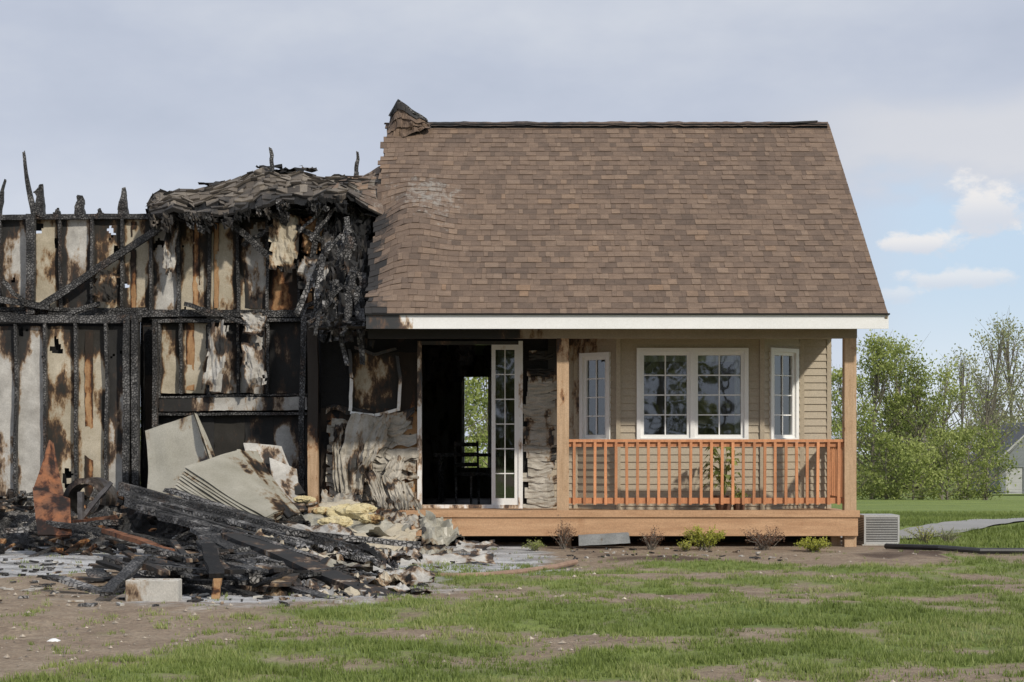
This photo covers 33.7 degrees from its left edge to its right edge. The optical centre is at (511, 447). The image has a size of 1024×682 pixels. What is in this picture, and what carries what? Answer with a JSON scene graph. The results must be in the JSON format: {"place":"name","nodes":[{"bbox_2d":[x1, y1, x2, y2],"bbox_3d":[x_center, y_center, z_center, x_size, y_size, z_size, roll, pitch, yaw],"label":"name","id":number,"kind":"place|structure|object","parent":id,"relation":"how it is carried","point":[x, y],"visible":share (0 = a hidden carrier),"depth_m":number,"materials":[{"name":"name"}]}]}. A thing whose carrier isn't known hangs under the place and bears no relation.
{"place":"outdoors","nodes":[
{"label":"outdoors","id":0,"kind":"place"},
{"bbox_2d":[0,510,1023,681],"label":"grass","id":1,"kind":"structure","parent":0,"point":[234,666],"depth_m":11.80,"materials":[{"name":"green plant"}]},
{"bbox_2d":[0,454,1023,681],"bbox_3d":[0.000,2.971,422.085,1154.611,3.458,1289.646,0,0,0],"label":"ground","id":2,"kind":"structure","parent":0,"point":[63,614],"depth_m":13.41,"materials":[{"name":"soil"}]},
{"bbox_2d":[48,638,59,641],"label":"paper litter","id":3,"kind":"object","parent":2,"relation":"on","point":[54,639],"visible":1,"depth_m":11.09,"materials":[{"name":"white paper"}]},
{"bbox_2d":[125,578,181,601],"bbox_3d":[-3.023,1.218,14.249,0.440,0.205,0.200,0,0,0],"label":"concrete block","id":4,"kind":"object","parent":2,"relation":"on","point":[153,589],"depth_m":14.15,"materials":[{"name":"white concrete"}]},
{"bbox_2d":[0,488,318,556],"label":"ash and rubble heap","id":5,"kind":"object","parent":2,"relation":"on","point":[13,514],"visible":0.22,"depth_m":22.45,"materials":[{"name":"brown wood"}]},
{"bbox_2d":[63,477,118,522],"bbox_3d":[-5.246,0.680,21.176,0.742,0.597,0.849,0,0,0],"label":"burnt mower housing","id":6,"kind":"object","parent":5,"relation":"on","point":[107,492],"visible":0.91,"depth_m":20.99,"materials":[{"name":"metal"}]},
{"bbox_2d":[145,413,214,498],"bbox_3d":[-4.341,0.159,22.348,1.541,1.280,0.928,0,0,15],"label":"bent garage door section","id":7,"kind":"object","parent":5,"relation":"on","point":[175,448],"visible":0.59,"depth_m":22.58,"materials":[{"name":"grey metal"}]},
{"bbox_2d":[243,443,306,524],"bbox_3d":[-3.219,0.507,21.567,1.386,1.128,2.539,0,0,0],"label":"scorched board","id":8,"kind":"object","parent":5,"relation":"on","point":[282,472],"visible":0.43,"depth_m":22.44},
{"bbox_2d":[0,147,384,514],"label":"burned garage wing","id":9,"kind":"structure","parent":2,"relation":"on","point":[236,294],"depth_m":24.02,"materials":[{"name":"black wood"}]},
{"bbox_2d":[0,482,434,600],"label":"charred timber pile","id":10,"kind":"object","parent":2,"relation":"on","point":[269,556],"visible":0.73,"depth_m":16.40,"materials":[{"name":"brown wood"}]},
{"bbox_2d":[33,440,72,536],"bbox_3d":[-5.726,0.489,20.970,0.446,1.168,1.777,0,0,-21],"label":"rusted metal sheet","id":11,"kind":"object","parent":10,"relation":"on","point":[51,502],"visible":0.99,"depth_m":20.72,"materials":[{"name":"metal"}]},
{"bbox_2d":[174,449,299,531],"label":"stacked door panels","id":12,"kind":"object","parent":10,"relation":"on","point":[242,480],"visible":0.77,"depth_m":20.89,"materials":[{"name":"grey metal"}]},
{"bbox_2d":[282,489,498,565],"bbox_3d":[-1.405,0.938,20.012,2.531,0.779,4.419,0,0,0],"label":"rubble","id":13,"kind":"object","parent":2,"relation":"on","point":[395,524],"visible":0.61,"depth_m":19.84,"materials":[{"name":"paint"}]},
{"bbox_2d":[293,495,384,526],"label":"insulation batts","id":14,"kind":"object","parent":13,"relation":"on","point":[343,515],"visible":0.97,"depth_m":20.18,"materials":[{"name":"yellow fabric"}]},
{"bbox_2d":[0,547,782,606],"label":"scattered charcoal","id":15,"kind":"object","parent":2,"relation":"on","point":[196,599],"visible":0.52,"depth_m":15.79,"materials":[{"name":"brown wood"}]},
{"bbox_2d":[465,377,487,467],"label":"deciduous tree","id":16,"kind":"object","parent":2,"relation":"on","point":[482,439],"visible":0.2,"depth_m":53.83,"materials":[{"name":"green plant"}]},
{"bbox_2d":[433,559,577,576],"bbox_3d":[0.081,1.285,17.765,0.518,0.060,2.637,0,0,38],"label":"garden edging","id":17,"kind":"object","parent":2,"relation":"on","point":[554,566],"visible":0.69,"depth_m":17.45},
{"bbox_2d":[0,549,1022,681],"bbox_3d":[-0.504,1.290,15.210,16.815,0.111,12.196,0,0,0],"label":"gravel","id":18,"kind":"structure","parent":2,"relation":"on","point":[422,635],"depth_m":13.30,"materials":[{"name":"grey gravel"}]},
{"bbox_2d":[522,537,545,550],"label":"garden shrub","id":19,"kind":"object","parent":2,"relation":"on","point":[533,546],"visible":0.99,"depth_m":21.18,"materials":[{"name":"green plant"}]},
{"bbox_2d":[548,515,576,548],"bbox_3d":[0.667,1.084,21.493,0.290,0.457,0.369,0,0,38],"label":"dry shrub","id":20,"kind":"object","parent":2,"relation":"on","point":[566,534],"visible":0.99,"depth_m":21.47,"materials":[{"name":"brown plant"}]},
{"bbox_2d":[369,356,788,536],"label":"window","id":21,"kind":"structure","parent":2,"relation":"on","point":[778,391],"depth_m":27.51,"materials":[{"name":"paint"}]},
{"bbox_2d":[422,345,739,503],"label":"interior rooms","id":22,"kind":"object","parent":21,"relation":"in","point":[447,370],"visible":0.3,"depth_m":28.80,"materials":[{"name":"paint"}]},
{"bbox_2d":[433,453,498,502],"bbox_3d":[-0.700,0.477,26.200,1.000,0.765,0.800,0,0,0],"label":"dining table","id":23,"kind":"object","parent":22,"relation":"on","point":[440,456],"visible":0.69,"depth_m":25.87,"materials":[{"name":"brown wood"}]},
{"bbox_2d":[454,441,495,503],"bbox_3d":[-0.560,0.385,25.114,0.460,0.952,0.494,0,0,-34],"label":"dining chair","id":24,"kind":"object","parent":22,"relation":"on","point":[470,464],"visible":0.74,"depth_m":25.20,"materials":[{"name":"brown wood"}]},
{"bbox_2d":[365,120,887,319],"bbox_3d":[1.444,-3.239,25.575,6.712,3.396,8.143,0,0,0],"label":"roof structure","id":25,"kind":"object","parent":21,"relation":"on","point":[668,124],"visible":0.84,"depth_m":25.43,"materials":[{"name":"wood"}]},
{"bbox_2d":[365,123,887,312],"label":"roof shingles","id":26,"kind":"object","parent":25,"relation":"on","point":[530,261],"visible":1,"depth_m":23.25,"materials":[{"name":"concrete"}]},
{"bbox_2d":[387,99,431,136],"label":"curled ridge shingles","id":27,"kind":"object","parent":26,"relation":"on","point":[406,120],"visible":0.99,"depth_m":25.23,"materials":[{"name":"concrete"}]},
{"bbox_2d":[364,313,889,328],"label":"fascia","id":28,"kind":"structure","parent":25,"relation":"attached to","point":[626,321],"depth_m":21.52,"materials":[{"name":"white plastic"}]},
{"bbox_2d":[140,389,1023,496],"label":"tree line","id":29,"kind":"object","parent":2,"relation":"on","point":[932,445],"depth_m":188.44,"materials":[{"name":"green plant"}]},
{"bbox_2d":[578,532,629,545],"bbox_3d":[1.185,1.183,21.750,0.661,0.165,0.225,0,0,0],"label":"stone block","id":30,"kind":"object","parent":2,"relation":"on","point":[604,539],"depth_m":21.64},
{"bbox_2d":[367,508,859,545],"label":"porch deck","id":31,"kind":"structure","parent":2,"relation":"on","point":[834,525],"depth_m":21.96,"materials":[{"name":"brown wood"}]},
{"bbox_2d":[320,336,547,507],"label":"scorched entry wall","id":32,"kind":"structure","parent":31,"relation":"on","point":[375,382],"depth_m":23.53,"materials":[{"name":"black wood"}]},
{"bbox_2d":[348,346,401,415],"bbox_3d":[-1.905,-0.911,23.460,0.758,0.992,0.070,0,0,0],"label":"scorched window frame","id":33,"kind":"object","parent":32,"relation":"attached to","point":[399,383],"visible":0.95,"depth_m":23.45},
{"bbox_2d":[417,341,522,507],"bbox_3d":[-0.583,-0.312,23.530,1.465,2.326,0.140,0,0,0],"label":"patio door","id":34,"kind":"structure","parent":32,"relation":"attached to","point":[517,500],"depth_m":23.46,"materials":[{"name":"white plastic"}]},
{"bbox_2d":[325,350,556,509],"bbox_3d":[-0.970,-0.162,23.127,3.234,2.381,0.768,0,0,0],"label":"melted siding","id":35,"kind":"object","parent":31,"relation":"on","point":[363,442],"visible":0.92,"depth_m":23.45,"materials":[{"name":"beige plastic"}]},
{"bbox_2d":[557,338,856,546],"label":"porch posts","id":36,"kind":"object","parent":31,"relation":"on","point":[849,366],"visible":0.97,"depth_m":22.02,"materials":[{"name":"brown wood"}]},
{"bbox_2d":[569,439,843,504],"bbox_3d":[2.603,0.324,22.753,3.725,0.853,1.413,0,0,0],"label":"porch railing","id":37,"kind":"object","parent":36,"relation":"attached to","point":[834,470],"visible":0.98,"depth_m":22.05,"materials":[{"name":"brown wood"}]},
{"bbox_2d":[703,447,745,509],"bbox_3d":[2.816,0.405,22.446,0.604,0.890,0.524,0,0,0],"label":"potted plant","id":38,"kind":"object","parent":31,"relation":"on","point":[728,483],"visible":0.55,"depth_m":22.41,"materials":[{"name":"green plant"}]},
{"bbox_2d":[728,487,750,509],"bbox_3d":[3.021,0.692,22.471,0.333,0.316,0.278,0,0,0],"label":"potted plant","id":39,"kind":"object","parent":31,"relation":"on","point":[738,506],"visible":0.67,"depth_m":22.44,"materials":[{"name":"green plant"}]},
{"bbox_2d":[639,525,665,549],"bbox_3d":[1.760,1.150,21.392,0.336,0.326,0.362,0,0,-24],"label":"dry shrub","id":40,"kind":"object","parent":2,"relation":"on","point":[652,542],"visible":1,"depth_m":21.37,"materials":[{"name":"brown plant"}]},
{"bbox_2d":[677,537,691,551],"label":"barberry shrub","id":41,"kind":"object","parent":2,"relation":"on","point":[685,546],"visible":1,"depth_m":21.06,"materials":[{"name":"green plant"}]},
{"bbox_2d":[548,339,831,509],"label":"siding walls","id":42,"kind":"structure","parent":2,"relation":"on","point":[815,388],"depth_m":23.04,"materials":[{"name":"beige plastic"}]},
{"bbox_2d":[579,352,610,438],"bbox_3d":[1.168,-0.685,23.268,0.530,1.230,0.130,0,0,42],"label":"bay window side","id":43,"kind":"structure","parent":42,"relation":"attached to","point":[584,378],"depth_m":23.34,"materials":[{"name":"white plastic"}]},
{"bbox_2d":[637,348,748,438],"bbox_3d":[2.456,-0.710,23.015,1.520,1.280,0.130,0,0,0],"label":"bay window front","id":44,"kind":"structure","parent":42,"relation":"attached to","point":[691,375],"depth_m":22.99,"materials":[{"name":"white plastic"}]},
{"bbox_2d":[769,348,798,438],"bbox_3d":[3.722,-0.715,23.274,0.560,1.290,0.130,0,0,-39],"label":"bay window side","id":45,"kind":"structure","parent":42,"relation":"attached to","point":[793,375],"depth_m":23.36,"materials":[{"name":"white plastic"}]},
{"bbox_2d":[682,524,726,550],"bbox_3d":[2.449,1.137,21.312,0.524,0.356,0.490,0,0,-22],"label":"barberry shrub","id":46,"kind":"object","parent":2,"relation":"on","point":[700,541],"visible":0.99,"depth_m":21.27,"materials":[{"name":"green plant"}]},
{"bbox_2d":[739,525,785,549],"bbox_3d":[3.217,1.152,21.425,0.591,0.324,0.587,0,0,29],"label":"dry shrub","id":47,"kind":"object","parent":2,"relation":"on","point":[759,539],"visible":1,"depth_m":21.37,"materials":[{"name":"brown plant"}]},
{"bbox_2d":[793,535,831,551],"bbox_3d":[3.757,1.217,21.080,0.475,0.221,0.432,0,0,30],"label":"barberry shrub","id":48,"kind":"object","parent":2,"relation":"on","point":[815,545],"visible":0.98,"depth_m":21.03,"materials":[{"name":"green plant"}]},
{"bbox_2d":[831,377,864,471],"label":"deciduous tree","id":49,"kind":"object","parent":2,"relation":"on","point":[841,414],"visible":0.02,"depth_m":73.77,"materials":[{"name":"green plant"}]},
{"bbox_2d":[831,362,886,499],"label":"deciduous tree","id":50,"kind":"object","parent":2,"relation":"on","point":[836,378],"visible":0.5,"depth_m":67.66,"materials":[{"name":"green plant"}]},
{"bbox_2d":[831,329,919,498],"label":"deciduous tree","id":51,"kind":"object","parent":2,"relation":"on","point":[877,357],"visible":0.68,"depth_m":71.67,"materials":[{"name":"green plant"}]},
{"bbox_2d":[856,514,899,545],"bbox_3d":[4.895,1.130,22.600,0.530,0.460,0.560,0,0,0],"label":"air conditioner unit","id":52,"kind":"object","parent":2,"relation":"on","point":[878,529],"visible":0.91,"depth_m":22.37,"materials":[{"name":"metal"}]},
{"bbox_2d":[856,429,928,499],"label":"deciduous tree","id":53,"kind":"object","parent":2,"relation":"on","point":[880,484],"visible":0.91,"depth_m":67.63,"materials":[{"name":"green plant"}]},
{"bbox_2d":[856,333,949,498],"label":"deciduous tree","id":54,"kind":"object","parent":2,"relation":"on","point":[907,346],"visible":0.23,"depth_m":73.65,"materials":[{"name":"green plant"}]},
{"bbox_2d":[873,431,953,499],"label":"deciduous tree","id":55,"kind":"object","parent":2,"relation":"on","point":[920,445],"visible":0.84,"depth_m":67.59,"materials":[{"name":"green plant"}]},
{"bbox_2d":[904,524,941,542],"bbox_3d":[5.567,1.161,22.595,0.500,0.305,0.474,0,0,-32],"label":"garden shrub","id":56,"kind":"object","parent":2,"relation":"on","point":[923,537],"visible":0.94,"depth_m":22.56,"materials":[{"name":"green plant"}]},
{"bbox_2d":[876,349,977,499],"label":"deciduous tree","id":57,"kind":"object","parent":2,"relation":"on","point":[918,393],"visible":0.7,"depth_m":71.69,"materials":[{"name":"green plant"}]},
{"bbox_2d":[841,518,1023,537],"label":"footpath","id":58,"kind":"structure","parent":2,"relation":"on","point":[967,524],"depth_m":27.32,"materials":[{"name":"concrete"}]},
{"bbox_2d":[890,354,991,499],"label":"deciduous tree","id":59,"kind":"object","parent":2,"relation":"on","point":[945,381],"visible":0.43,"depth_m":77.70,"materials":[{"name":"green plant"}]},
{"bbox_2d":[932,526,962,541],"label":"garden shrub","id":60,"kind":"object","parent":2,"relation":"on","point":[945,536],"visible":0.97,"depth_m":22.89,"materials":[{"name":"green plant"}]},
{"bbox_2d":[910,424,986,499],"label":"deciduous tree","id":61,"kind":"object","parent":2,"relation":"on","point":[947,472],"visible":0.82,"depth_m":69.78,"materials":[{"name":"green plant"}]},
{"bbox_2d":[884,543,1023,553],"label":"drain pipe","id":62,"kind":"object","parent":2,"relation":"on","point":[954,548],"visible":1,"depth_m":20.60,"materials":[{"name":"black plastic"}]},
{"bbox_2d":[922,343,1018,499],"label":"deciduous tree","id":63,"kind":"object","parent":2,"relation":"on","point":[962,374],"visible":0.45,"depth_m":83.93,"materials":[{"name":"green plant"}]},
{"bbox_2d":[936,425,1009,499],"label":"deciduous tree","id":64,"kind":"object","parent":2,"relation":"on","point":[967,494],"visible":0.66,"depth_m":71.76,"materials":[{"name":"green plant"}]},
{"bbox_2d":[931,308,1023,456],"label":"deciduous tree","id":65,"kind":"object","parent":2,"relation":"on","point":[999,356],"visible":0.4,"depth_m":153.56,"materials":[{"name":"green plant"}]},
{"bbox_2d":[941,356,1023,499],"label":"deciduous tree","id":66,"kind":"object","parent":2,"relation":"on","point":[985,419],"visible":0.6,"depth_m":81.85,"materials":[{"name":"green plant"}]},
{"bbox_2d":[956,313,1023,451],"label":"deciduous tree","id":67,"kind":"object","parent":2,"relation":"on","point":[1009,366],"visible":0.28,"depth_m":159.78,"materials":[{"name":"green plant"}]},
{"bbox_2d":[959,418,1022,499],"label":"deciduous tree","id":68,"kind":"object","parent":2,"relation":"on","point":[986,491],"visible":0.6,"depth_m":73.91,"materials":[{"name":"green plant"}]},
{"bbox_2d":[964,423,1023,493],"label":"neighbor garage","id":69,"kind":"structure","parent":2,"relation":"on","point":[1016,480],"depth_m":134.10,"materials":[{"name":"grey"}]},
{"bbox_2d":[1006,467,1022,493],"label":"garage door","id":70,"kind":"structure","parent":69,"relation":"in","point":[1011,487],"depth_m":134.11,"materials":[{"name":"paint"}]},
{"bbox_2d":[988,332,1023,426],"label":"deciduous tree","id":71,"kind":"object","parent":2,"relation":"on","point":[1022,396],"visible":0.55,"depth_m":155.96,"materials":[{"name":"green plant"}]},
{"bbox_2d":[1007,339,1023,410],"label":"deciduous tree","id":72,"kind":"object","parent":2,"relation":"on","point":[1019,387],"visible":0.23,"depth_m":160.93,"materials":[{"name":"green plant"}]},
{"bbox_2d":[0,0,1023,453],"label":"sky","id":73,"kind":"structure","parent":0,"point":[921,102],"materials":[{"name":"blue"}]},
{"bbox_2d":[318,326,856,338],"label":"porch ceiling","id":74,"kind":"structure","parent":0,"point":[610,333],"depth_m":22.02,"materials":[{"name":"brown wood"}]}
]}

